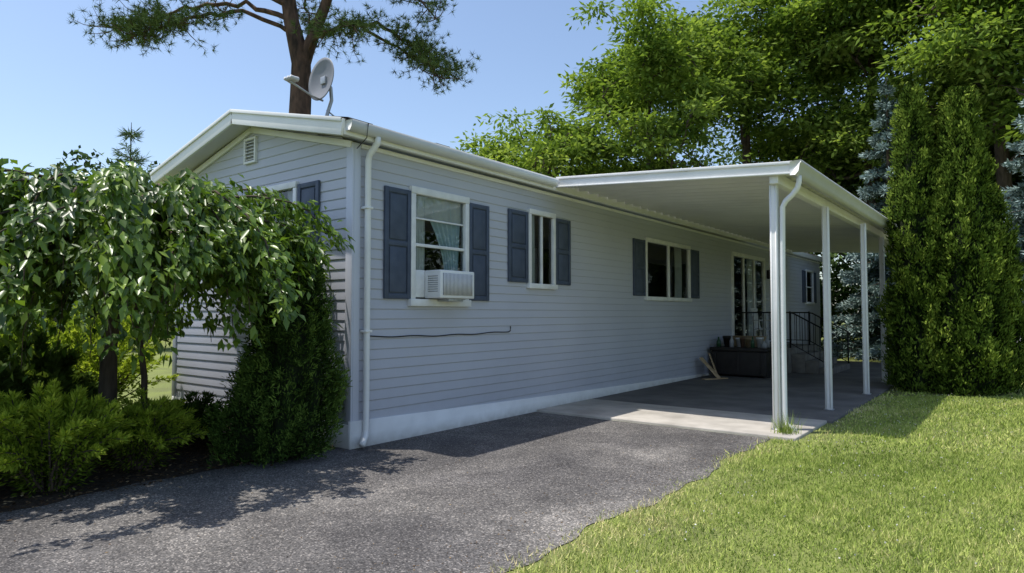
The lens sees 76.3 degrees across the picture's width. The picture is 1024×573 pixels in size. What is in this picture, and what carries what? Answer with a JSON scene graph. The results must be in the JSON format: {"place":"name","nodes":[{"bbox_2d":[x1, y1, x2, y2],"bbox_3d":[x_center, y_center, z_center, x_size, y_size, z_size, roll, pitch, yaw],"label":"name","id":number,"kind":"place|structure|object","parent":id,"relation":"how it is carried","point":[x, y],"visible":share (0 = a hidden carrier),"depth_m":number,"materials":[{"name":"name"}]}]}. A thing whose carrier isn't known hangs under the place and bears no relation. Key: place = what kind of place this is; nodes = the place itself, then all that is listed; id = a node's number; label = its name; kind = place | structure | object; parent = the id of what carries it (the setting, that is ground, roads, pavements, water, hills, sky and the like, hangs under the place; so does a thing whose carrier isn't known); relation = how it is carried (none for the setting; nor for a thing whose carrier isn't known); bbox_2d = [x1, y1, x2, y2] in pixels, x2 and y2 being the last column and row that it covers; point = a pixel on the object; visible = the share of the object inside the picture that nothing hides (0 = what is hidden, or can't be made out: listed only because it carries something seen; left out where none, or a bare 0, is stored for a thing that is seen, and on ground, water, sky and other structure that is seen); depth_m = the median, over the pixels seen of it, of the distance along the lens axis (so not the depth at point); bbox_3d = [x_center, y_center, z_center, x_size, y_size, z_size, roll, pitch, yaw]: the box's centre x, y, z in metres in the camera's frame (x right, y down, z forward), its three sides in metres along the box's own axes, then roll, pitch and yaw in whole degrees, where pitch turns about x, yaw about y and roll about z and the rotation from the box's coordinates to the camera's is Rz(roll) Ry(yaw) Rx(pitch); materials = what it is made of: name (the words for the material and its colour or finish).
{"place":"outdoors","nodes":[
{"label":"outdoors","id":0,"kind":"place"},
{"bbox_2d":[301,188,314,224],"bbox_3d":[-2.267,-0.890,7.240,0.240,0.395,0.012,-2,-3,38],"label":"shutter panel","id":1,"kind":"object","parent":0,"point":[307,195],"visible":0.46,"depth_m":7.23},
{"bbox_2d":[0,412,770,572],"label":"driveway","id":2,"kind":"structure","parent":0,"point":[128,531],"depth_m":4.73,"materials":[{"name":"asphalt"}]},
{"bbox_2d":[194,317,769,367],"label":"walls","id":3,"kind":"structure","parent":0,"point":[463,344],"depth_m":14.90,"materials":[{"name":"plastic"}]},
{"bbox_2d":[172,310,178,395],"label":"corner trim","id":4,"kind":"structure","parent":3,"relation":"attached to","point":[174,361],"depth_m":9.04,"materials":[{"name":"paint"}]},
{"bbox_2d":[175,129,346,423],"bbox_3d":[-3.189,-0.246,7.959,3.840,3.468,0.012,-2,-3,38],"label":"gable wall siding","id":5,"kind":"object","parent":3,"relation":"attached to","point":[207,366],"visible":0.43,"depth_m":7.82,"materials":[{"name":"plastic"}]},
{"bbox_2d":[189,127,251,178],"bbox_3d":[-3.961,-1.660,8.589,1.936,0.551,0.030,-2,-3,38],"label":"frieze","id":6,"kind":"object","parent":5,"relation":"attached to","point":[224,150],"visible":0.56,"depth_m":8.40,"materials":[{"name":"white paint"}]},
{"bbox_2d":[253,181,298,195],"bbox_3d":[-2.824,-1.145,7.699,1.010,0.072,0.075,-2,-3,38],"label":"head window","id":7,"kind":"structure","parent":5,"relation":"attached to","point":[288,186],"depth_m":7.52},
{"bbox_2d":[344,142,354,424],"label":"corner trim","id":8,"kind":"structure","parent":5,"relation":"attached to","point":[349,258],"depth_m":6.78,"materials":[{"name":"paint"}]},
{"bbox_2d":[156,124,820,261],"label":"roof","id":9,"kind":"structure","parent":3,"relation":"on","point":[212,148],"depth_m":8.51,"materials":[{"name":"white paint"}]},
{"bbox_2d":[150,109,230,175],"bbox_3d":[-4.201,-1.834,8.436,2.113,0.528,0.020,-2,-3,38],"label":"rake drip","id":10,"kind":"object","parent":9,"relation":"attached to","point":[200,134],"visible":1,"depth_m":8.36},
{"bbox_2d":[151,113,232,183],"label":"rake fascia","id":11,"kind":"structure","parent":9,"relation":"attached to","point":[206,138],"depth_m":8.36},
{"bbox_2d":[230,109,341,120],"bbox_3d":[-2.536,-1.887,7.150,2.113,0.528,0.020,-2,-3,38],"label":"rake drip","id":12,"kind":"object","parent":9,"relation":"attached to","point":[320,117],"visible":1,"depth_m":7.04},
{"bbox_2d":[231,113,344,134],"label":"rake fascia","id":13,"kind":"structure","parent":9,"relation":"attached to","point":[308,125],"depth_m":7.04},
{"bbox_2d":[250,127,352,146],"bbox_3d":[-2.442,-1.709,7.416,1.936,0.551,0.030,-2,-3,38],"label":"frieze","id":14,"kind":"object","parent":9,"relation":"attached to","point":[317,139],"visible":1,"depth_m":7.32,"materials":[{"name":"white paint"}]},
{"bbox_2d":[284,57,333,115],"bbox_3d":[-2.337,-2.312,7.704,0.506,0.854,0.765,-2,-3,38],"label":"satellite dish","id":15,"kind":"object","parent":9,"relation":"attached to","point":[321,80],"visible":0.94,"depth_m":7.80,"materials":[{"name":"metal"}]},
{"bbox_2d":[346,119,558,186],"bbox_3d":[-0.496,-1.560,7.975,0.102,0.105,3.700,-2,-3,38],"label":"gutter","id":16,"kind":"object","parent":9,"relation":"attached to","point":[384,134],"visible":1,"depth_m":7.54,"materials":[{"name":"white paint"}]},
{"bbox_2d":[343,120,821,261],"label":"eave fascia","id":17,"kind":"structure","parent":9,"relation":"attached to","point":[593,197],"depth_m":10.46,"materials":[{"name":"white paint"}]},
{"bbox_2d":[355,142,820,419],"bbox_3d":[4.607,0.393,14.876,0.012,3.160,20.500,-2,-3,38],"label":"long wall siding","id":18,"kind":"object","parent":3,"relation":"attached to","point":[599,304],"visible":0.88,"depth_m":9.49,"materials":[{"name":"plastic"}]},
{"bbox_2d":[352,143,360,421],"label":"corner trim","id":19,"kind":"structure","parent":18,"relation":"attached to","point":[356,287],"depth_m":6.80,"materials":[{"name":"paint"}]},
{"bbox_2d":[359,137,380,447],"bbox_3d":[-1.495,0.042,6.753,0.218,3.212,0.176,-2,-3,38],"label":"downspout","id":20,"kind":"object","parent":18,"relation":"attached to","point":[367,277],"visible":0.99,"depth_m":6.81,"materials":[{"name":"white paint"}]},
{"bbox_2d":[383,186,406,298],"bbox_3d":[-1.281,-0.481,7.266,0.014,1.240,0.390,-2,-3,38],"label":"shutter board","id":21,"kind":"object","parent":18,"relation":"attached to","point":[396,240],"visible":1,"depth_m":7.21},
{"bbox_2d":[384,185,388,298],"bbox_3d":[-1.372,-0.487,7.124,0.016,1.238,0.055,-2,-3,38],"label":"shutter stile","id":22,"kind":"object","parent":21,"relation":"attached to","point":[386,253],"visible":1,"depth_m":7.12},
{"bbox_2d":[389,246,405,291],"bbox_3d":[-1.271,-0.187,7.246,0.012,0.500,0.240,-2,-3,38],"label":"shutter panel","id":23,"kind":"object","parent":21,"relation":"attached to","point":[397,269],"visible":1,"depth_m":7.23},
{"bbox_2d":[390,193,405,239],"bbox_3d":[-1.271,-0.776,7.270,0.012,0.500,0.240,-2,-3,38],"label":"shutter panel","id":24,"kind":"object","parent":21,"relation":"attached to","point":[397,216],"visible":1,"depth_m":7.26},
{"bbox_2d":[407,190,410,298],"bbox_3d":[-1.167,-0.476,7.389,0.016,1.238,0.055,-2,-3,38],"label":"shutter stile","id":25,"kind":"object","parent":21,"relation":"attached to","point":[409,245],"visible":1,"depth_m":7.38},
{"bbox_2d":[357,123,510,336],"bbox_3d":[-0.844,-0.524,7.804,0.265,2.240,2.740,-1,-3,32],"label":"power cable","id":26,"kind":"object","parent":18,"relation":"attached to","point":[430,335],"visible":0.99,"depth_m":7.63,"materials":[{"name":"black rubber"}]},
{"bbox_2d":[416,220,461,298],"bbox_3d":[-1.154,-0.440,8.033,0.700,1.280,0.920,-2,-3,38],"label":"interior window","id":27,"kind":"structure","parent":18,"relation":"attached to","point":[433,260],"depth_m":8.52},
{"bbox_2d":[411,193,415,298],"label":"jamb window","id":28,"kind":"structure","parent":27,"relation":"attached to","point":[413,245],"depth_m":7.42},
{"bbox_2d":[416,195,424,269],"bbox_3d":[-1.114,-0.618,7.585,0.024,0.960,0.250,-2,-3,38],"label":"curtain window","id":29,"kind":"structure","parent":27,"relation":"hanging from","point":[420,231],"depth_m":7.63,"materials":[{"name":"fabric"}]},
{"bbox_2d":[407,299,470,306],"bbox_3d":[-0.857,0.196,7.777,0.090,0.082,1.030,-2,-3,38],"label":"window sill","id":30,"kind":"structure","parent":27,"relation":"attached to","point":[428,302],"depth_m":7.64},
{"bbox_2d":[409,186,469,203],"bbox_3d":[-0.863,-1.094,7.835,0.075,0.082,0.990,-2,-3,38],"label":"head window","id":31,"kind":"structure","parent":27,"relation":"attached to","point":[426,192],"depth_m":7.78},
{"bbox_2d":[416,243,463,251],"bbox_3d":[-0.870,-0.469,7.814,0.042,0.035,0.848,-2,-3,38],"label":"window rail","id":32,"kind":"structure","parent":27,"relation":"attached to","point":[439,247],"depth_m":7.78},
{"bbox_2d":[418,195,461,223],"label":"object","id":33,"kind":"structure","parent":27,"relation":"attached to","point":[441,209],"depth_m":7.91,"materials":[{"name":"fabric"}]},
{"bbox_2d":[430,208,459,270],"bbox_3d":[-0.870,-0.604,7.933,0.040,0.960,0.700,-2,-3,38],"label":"curtain window","id":34,"kind":"structure","parent":27,"relation":"attached to","point":[447,235],"depth_m":8.03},
{"bbox_2d":[416,270,473,301],"bbox_3d":[-0.757,-0.003,7.707,0.280,0.360,0.840,-2,-3,38],"label":"window air conditioner","id":35,"kind":"object","parent":27,"relation":"attached to","point":[448,286],"depth_m":7.55,"materials":[{"name":"white paint"}]},
{"bbox_2d":[462,204,468,299],"bbox_3d":[-0.584,-0.434,8.173,0.070,1.208,0.070,-2,-3,38],"label":"jamb window","id":36,"kind":"structure","parent":27,"relation":"attached to","point":[465,236],"depth_m":8.15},
{"bbox_2d":[472,208,485,295],"bbox_3d":[-0.431,-0.436,8.365,0.014,1.240,0.390,-2,-3,38],"label":"shutter board","id":37,"kind":"object","parent":18,"relation":"attached to","point":[480,255],"visible":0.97,"depth_m":8.42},
{"bbox_2d":[469,203,472,300],"bbox_3d":[-0.521,-0.442,8.223,0.016,1.238,0.055,-2,-3,38],"label":"shutter stile","id":38,"kind":"object","parent":37,"relation":"attached to","point":[470,231],"visible":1,"depth_m":8.22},
{"bbox_2d":[473,255,484,294],"bbox_3d":[-0.421,-0.141,8.345,0.012,0.500,0.240,-2,-3,38],"label":"shutter panel","id":39,"kind":"object","parent":37,"relation":"attached to","point":[479,273],"visible":0.76,"depth_m":8.34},
{"bbox_2d":[473,209,485,249],"bbox_3d":[-0.421,-0.731,8.369,0.012,0.500,0.240,-2,-3,38],"label":"shutter panel","id":40,"kind":"object","parent":37,"relation":"attached to","point":[479,225],"visible":1,"depth_m":8.36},
{"bbox_2d":[486,206,488,300],"bbox_3d":[-0.317,-0.431,8.488,0.016,1.238,0.055,-2,-3,38],"label":"shutter stile","id":41,"kind":"object","parent":37,"relation":"attached to","point":[487,255],"visible":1,"depth_m":8.48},
{"bbox_2d":[348,372,711,449],"bbox_3d":[4.606,1.866,14.796,0.034,0.289,20.530,-2,-3,38],"label":"skirting long","id":42,"kind":"object","parent":18,"relation":"attached to","point":[388,429],"visible":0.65,"depth_m":8.01,"materials":[{"name":"white paint"}]},
{"bbox_2d":[534,215,549,283],"bbox_3d":[0.136,-0.521,9.707,0.700,1.040,0.600,-2,-3,38],"label":"interior window","id":43,"kind":"structure","parent":18,"relation":"attached to","point":[546,250],"depth_m":9.81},
{"bbox_2d":[528,213,531,282],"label":"jamb window","id":44,"kind":"structure","parent":43,"relation":"attached to","point":[529,248],"depth_m":9.21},
{"bbox_2d":[532,215,534,282],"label":"curtain window","id":45,"kind":"structure","parent":43,"relation":"hanging from","point":[533,253],"depth_m":9.42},
{"bbox_2d":[539,216,542,283],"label":"mullion window","id":46,"kind":"structure","parent":43,"relation":"attached to","point":[540,249],"depth_m":9.47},
{"bbox_2d":[527,208,555,218],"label":"head window","id":47,"kind":"structure","parent":43,"relation":"attached to","point":[535,212],"depth_m":9.44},
{"bbox_2d":[526,283,557,289],"bbox_3d":[0.433,0.000,9.456,0.090,0.072,0.710,-2,-3,38],"label":"window sill","id":48,"kind":"structure","parent":43,"relation":"attached to","point":[541,286],"depth_m":9.37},
{"bbox_2d":[550,218,555,284],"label":"jamb window","id":49,"kind":"structure","parent":43,"relation":"attached to","point":[553,251],"depth_m":9.70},
{"bbox_2d":[361,144,819,263],"bbox_3d":[4.641,-1.157,14.970,0.030,0.045,20.410,-2,-3,38],"label":"eave frieze","id":50,"kind":"object","parent":18,"relation":"attached to","point":[406,157],"visible":0.88,"depth_m":9.36,"materials":[{"name":"white paint"}]},
{"bbox_2d":[648,242,686,297],"bbox_3d":[2.821,-0.288,13.174,0.700,1.080,2.020,-2,-3,38],"label":"interior window","id":51,"kind":"structure","parent":18,"relation":"attached to","point":[657,282],"depth_m":13.99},
{"bbox_2d":[644,237,690,249],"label":"head window","id":52,"kind":"structure","parent":51,"relation":"attached to","point":[656,241],"depth_m":12.84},
{"bbox_2d":[644,296,691,301],"bbox_3d":[3.118,0.253,12.922,0.090,0.072,2.130,-2,-3,38],"label":"window sill","id":53,"kind":"structure","parent":51,"relation":"attached to","point":[667,299],"depth_m":12.75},
{"bbox_2d":[666,246,669,296],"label":"mullion window","id":54,"kind":"structure","parent":51,"relation":"attached to","point":[668,268],"depth_m":12.93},
{"bbox_2d":[674,248,681,297],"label":"curtain window","id":55,"kind":"structure","parent":51,"relation":"hanging from","point":[677,274],"depth_m":13.68,"materials":[{"name":"fabric"}]},
{"bbox_2d":[686,250,690,297],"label":"jamb window","id":56,"kind":"structure","parent":51,"relation":"on","point":[688,258],"depth_m":13.73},
{"bbox_2d":[692,257,762,341],"bbox_3d":[5.641,0.339,17.209,1.200,2.180,2.550,-2,-3,38],"label":"patio door interior","id":57,"kind":"object","parent":18,"relation":"attached to","point":[738,292],"visible":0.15,"depth_m":18.21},
{"bbox_2d":[731,256,734,335],"bbox_3d":[5.354,0.282,15.833,0.070,2.068,0.090,-2,-3,38],"label":"patio door jamb","id":58,"kind":"object","parent":57,"relation":"on","point":[732,295],"visible":0.56,"depth_m":15.80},
{"bbox_2d":[741,258,745,335],"bbox_3d":[5.864,0.310,16.500,0.050,2.066,0.090,-2,-3,38],"label":"patio door mullion","id":59,"kind":"object","parent":57,"relation":"attached to","point":[743,296],"visible":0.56,"depth_m":16.47},
{"bbox_2d":[731,251,764,261],"bbox_3d":[6.130,-0.762,16.876,0.075,0.102,2.620,-2,-3,38],"label":"patio door head","id":60,"kind":"object","parent":57,"relation":"attached to","point":[744,256],"visible":1,"depth_m":16.70},
{"bbox_2d":[746,259,756,335],"bbox_3d":[6.492,0.357,17.656,0.040,2.180,0.800,-2,-3,38],"label":"patio door curtain","id":61,"kind":"object","parent":57,"relation":"hanging from","point":[749,293],"visible":0.58,"depth_m":17.54,"materials":[{"name":"fabric"}]},
{"bbox_2d":[762,262,765,335],"bbox_3d":[6.901,0.365,17.833,0.070,2.068,0.090,-2,-3,38],"label":"patio door jamb","id":62,"kind":"object","parent":57,"relation":"on","point":[763,290],"visible":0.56,"depth_m":17.81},
{"bbox_2d":[0,0,985,308],"label":"sky","id":63,"kind":"structure","parent":0,"point":[60,92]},
{"bbox_2d":[508,208,511,281],"bbox_3d":[-0.026,-0.565,8.870,0.016,0.998,0.055,-2,-3,38],"label":"shutter stile","id":64,"kind":"object","parent":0,"point":[509,245],"visible":1,"depth_m":8.86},
{"bbox_2d":[512,249,524,276],"bbox_3d":[0.090,-0.324,9.013,0.012,0.380,0.290,-2,-3,38],"label":"shutter panel","id":65,"kind":"object","parent":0,"point":[518,262],"visible":1,"depth_m":9.00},
{"bbox_2d":[512,214,524,243],"bbox_3d":[0.090,-0.794,9.033,0.012,0.380,0.290,-2,-3,38],"label":"shutter panel","id":66,"kind":"object","parent":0,"point":[518,229],"visible":1,"depth_m":9.02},
{"bbox_2d":[525,212,527,282],"bbox_3d":[0.209,-0.553,9.174,0.016,0.998,0.055,-2,-3,38],"label":"shutter stile","id":67,"kind":"object","parent":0,"point":[526,244],"visible":1,"depth_m":9.16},
{"bbox_2d":[66,323,1023,572],"bbox_3d":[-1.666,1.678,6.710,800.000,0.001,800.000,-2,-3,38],"label":"ground","id":68,"kind":"structure","parent":0,"point":[163,387],"depth_m":4.58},
{"bbox_2d":[7,164,87,343],"bbox_3d":[-17.930,-1.183,25.772,4.582,7.582,4.490,-2,-3,38],"label":"young pine","id":69,"kind":"object","parent":68,"relation":"on","point":[60,169],"visible":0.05,"depth_m":25.64,"materials":[{"name":"green plant"}]},
{"bbox_2d":[0,305,179,402],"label":"spirea shrub","id":70,"kind":"object","parent":68,"relation":"on","point":[88,361],"visible":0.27,"depth_m":8.46,"materials":[{"name":"green plant"}]},
{"bbox_2d":[69,122,169,349],"bbox_3d":[-14.760,-1.799,25.072,5.140,9.140,4.922,-2,-3,38],"label":"young pine","id":71,"kind":"object","parent":68,"relation":"on","point":[126,134],"visible":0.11,"depth_m":25.06,"materials":[{"name":"green plant"}]},
{"bbox_2d":[0,428,255,512],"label":"mulch bed","id":72,"kind":"object","parent":68,"relation":"on","point":[118,474],"visible":0.28,"depth_m":5.61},
{"bbox_2d":[0,329,120,441],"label":"laurel shrub","id":73,"kind":"object","parent":72,"relation":"on","point":[58,367],"visible":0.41,"depth_m":6.79,"materials":[{"name":"green plant"}]},
{"bbox_2d":[0,378,138,497],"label":"golden cypress shrub","id":74,"kind":"object","parent":72,"relation":"on","point":[76,425],"visible":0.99,"depth_m":5.01,"materials":[{"name":"green plant"}]},
{"bbox_2d":[93,388,208,472],"bbox_3d":[-3.366,1.343,5.863,1.153,0.859,1.233,-2,-3,38],"label":"golden cypress shrub","id":75,"kind":"object","parent":72,"relation":"on","point":[160,426],"visible":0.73,"depth_m":5.78,"materials":[{"name":"green plant"}]},
{"bbox_2d":[0,158,355,461],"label":"weeping cherry tree","id":76,"kind":"object","parent":72,"relation":"on","point":[116,233],"visible":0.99,"depth_m":5.16,"materials":[{"name":"green plant"}]},
{"bbox_2d":[169,390,229,442],"bbox_3d":[-3.492,1.466,7.126,1.033,0.642,1.112,0,-2,-9],"label":"juniper shrub","id":77,"kind":"object","parent":72,"relation":"on","point":[197,404],"visible":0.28,"depth_m":7.08,"materials":[{"name":"green plant"}]},
{"bbox_2d":[197,239,352,467],"bbox_3d":[-2.246,0.604,6.330,1.309,2.154,1.446,-2,-3,38],"label":"dwarf alberta spruce","id":78,"kind":"object","parent":72,"relation":"on","point":[284,405],"visible":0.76,"depth_m":6.06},
{"bbox_2d":[172,396,347,448],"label":"skirting gable","id":79,"kind":"structure","parent":68,"relation":"on","point":[342,440],"depth_m":6.76,"materials":[{"name":"white paint"}]},
{"bbox_2d":[65,0,480,114],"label":"pine tree","id":80,"kind":"object","parent":68,"relation":"on","point":[145,25],"visible":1,"depth_m":13.62,"materials":[{"name":"green plant"}]},
{"bbox_2d":[0,412,744,572],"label":"leaf litter","id":81,"kind":"object","parent":68,"relation":"on","point":[121,481],"visible":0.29,"depth_m":5.45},
{"bbox_2d":[5,145,896,341],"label":"distant trees","id":82,"kind":"object","parent":68,"relation":"on","point":[84,156],"depth_m":39.42,"materials":[{"name":"green plant"}]},
{"bbox_2d":[455,98,670,177],"bbox_3d":[1.453,-1.948,21.908,9.315,8.536,8.034,-2,-3,38],"label":"locust tree","id":83,"kind":"object","parent":68,"relation":"on","point":[574,148],"visible":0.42,"depth_m":20.64,"materials":[{"name":"green plant"}]},
{"bbox_2d":[544,0,809,177],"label":"locust tree","id":84,"kind":"object","parent":68,"relation":"on","point":[650,60],"visible":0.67,"depth_m":22.21,"materials":[{"name":"green plant"}]},
{"bbox_2d":[537,399,826,440],"bbox_3d":[2.188,1.796,8.783,3.480,0.135,1.500,-2,-3,38],"label":"apron","id":85,"kind":"object","parent":68,"relation":"on","point":[744,424],"visible":0.62,"depth_m":8.54,"materials":[{"name":"concrete"}]},
{"bbox_2d":[771,410,801,434],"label":"weeds","id":86,"kind":"object","parent":85,"relation":"on","point":[783,429],"visible":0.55,"depth_m":7.41,"materials":[{"name":"green plant"}]},
{"bbox_2d":[604,0,940,174],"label":"locust tree","id":87,"kind":"object","parent":68,"relation":"on","point":[776,46],"visible":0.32,"depth_m":25.05,"materials":[{"name":"green plant"}]},
{"bbox_2d":[636,390,1021,571],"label":"clover flowers","id":88,"kind":"object","parent":68,"relation":"on","point":[878,475],"visible":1,"depth_m":5.45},
{"bbox_2d":[819,254,885,349],"bbox_3d":[17.958,0.203,20.266,7.467,4.390,23.262,2,-3,-42],"label":"hedge","id":89,"kind":"object","parent":68,"relation":"on","point":[836,297],"visible":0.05,"depth_m":24.61,"materials":[{"name":"green plant"}]},
{"bbox_2d":[818,79,900,361],"bbox_3d":[11.534,-1.799,20.037,4.206,9.354,4.238,-2,-3,38],"label":"blue spruce","id":90,"kind":"object","parent":68,"relation":"on","point":[882,149],"visible":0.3,"depth_m":20.12,"materials":[{"name":"green plant"}]},
{"bbox_2d":[701,0,1023,342],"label":"locust tree","id":91,"kind":"object","parent":68,"relation":"on","point":[798,9],"visible":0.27,"depth_m":23.98,"materials":[{"name":"green plant"}]},
{"bbox_2d":[793,0,1023,228],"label":"locust tree","id":92,"kind":"object","parent":68,"relation":"on","point":[972,38],"visible":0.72,"depth_m":20.50,"materials":[{"name":"green plant"}]},
{"bbox_2d":[873,80,951,393],"bbox_3d":[7.322,-0.926,11.813,1.352,5.662,1.254,1,-3,-20],"label":"arborvitae tree","id":93,"kind":"object","parent":68,"relation":"on","point":[910,304],"visible":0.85,"depth_m":11.61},
{"bbox_2d":[806,86,1023,277],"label":"maple tree","id":94,"kind":"object","parent":68,"relation":"on","point":[853,186],"visible":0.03,"depth_m":24.94,"materials":[{"name":"green plant"}]},
{"bbox_2d":[923,85,1020,395],"bbox_3d":[7.905,-0.847,11.483,1.645,5.517,1.654,-2,-3,38],"label":"arborvitae tree","id":95,"kind":"object","parent":68,"relation":"on","point":[973,262],"visible":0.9,"depth_m":11.11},
{"bbox_2d":[933,1,1023,149],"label":"locust tree","id":96,"kind":"object","parent":68,"relation":"on","point":[1000,102],"visible":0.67,"depth_m":19.25,"materials":[{"name":"green plant"}]},
{"bbox_2d":[983,182,1023,393],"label":"arborvitae tree","id":97,"kind":"object","parent":68,"relation":"on","point":[1012,263],"visible":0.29,"depth_m":11.38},
{"bbox_2d":[983,138,1023,263],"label":"maple tree","id":98,"kind":"object","parent":68,"relation":"on","point":[1015,175],"visible":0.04,"depth_m":22.90,"materials":[{"name":"green plant"}]},
{"bbox_2d":[1000,79,1023,305],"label":"blue spruce","id":99,"kind":"object","parent":68,"relation":"on","point":[1017,208],"visible":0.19,"depth_m":16.51,"materials":[{"name":"green plant"}]},
{"bbox_2d":[558,223,567,249],"bbox_3d":[0.778,-0.757,9.922,0.012,0.380,0.260,-2,-3,38],"label":"shutter panel","id":100,"kind":"object","parent":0,"point":[562,236],"visible":1,"depth_m":9.91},
{"bbox_2d":[558,255,567,279],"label":"shutter panel","id":101,"kind":"object","parent":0,"point":[562,267],"visible":1,"depth_m":9.88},
{"bbox_2d":[568,221,570,284],"bbox_3d":[0.888,-0.516,10.052,0.016,0.998,0.055,-2,-3,38],"label":"shutter stile","id":102,"kind":"object","parent":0,"point":[569,250],"visible":1,"depth_m":10.04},
{"bbox_2d":[635,242,643,264],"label":"shutter panel","id":103,"kind":"object","parent":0,"point":[639,258],"visible":1,"depth_m":11.91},
{"bbox_2d":[636,269,643,291],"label":"shutter panel","id":104,"kind":"object","parent":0,"point":[639,280],"visible":1,"depth_m":11.90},
{"bbox_2d":[593,361,893,422],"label":"floor","id":105,"kind":"structure","parent":0,"point":[753,394],"depth_m":11.12,"materials":[{"name":"concrete"}]},
{"bbox_2d":[699,354,727,379],"bbox_3d":[4.143,1.690,13.751,0.702,0.546,0.591,1,-3,-26],"label":"plywood offcut","id":106,"kind":"object","parent":105,"relation":"on","point":[710,368],"visible":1,"depth_m":13.72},
{"bbox_2d":[556,159,896,431],"bbox_3d":[5.905,0.248,13.387,3.503,3.367,12.715,-2,-3,38],"label":"carport","id":107,"kind":"object","parent":105,"relation":"on","point":[800,205],"visible":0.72,"depth_m":9.44,"materials":[{"name":"paint"}]},
{"bbox_2d":[710,346,771,377],"bbox_3d":[5.057,1.641,14.255,1.240,0.626,0.710,-2,-3,38],"label":"storage chest","id":108,"kind":"object","parent":105,"relation":"on","point":[746,361],"visible":0.79,"depth_m":13.94,"materials":[{"name":"plastic"}]},
{"bbox_2d":[770,343,849,374],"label":"concrete steps","id":109,"kind":"structure","parent":105,"relation":"on","point":[799,360],"depth_m":14.94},
{"bbox_2d":[737,311,850,368],"bbox_3d":[6.869,1.308,15.827,2.158,1.410,1.804,-2,-3,38],"label":"iron railing","id":110,"kind":"object","parent":109,"relation":"on","point":[808,325],"visible":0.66,"depth_m":15.57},
{"bbox_2d":[750,308,770,335],"bbox_3d":[6.160,0.992,15.831,0.588,0.919,0.520,-2,-3,38],"label":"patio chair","id":111,"kind":"object","parent":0,"point":[755,315],"visible":0.48,"depth_m":15.87,"materials":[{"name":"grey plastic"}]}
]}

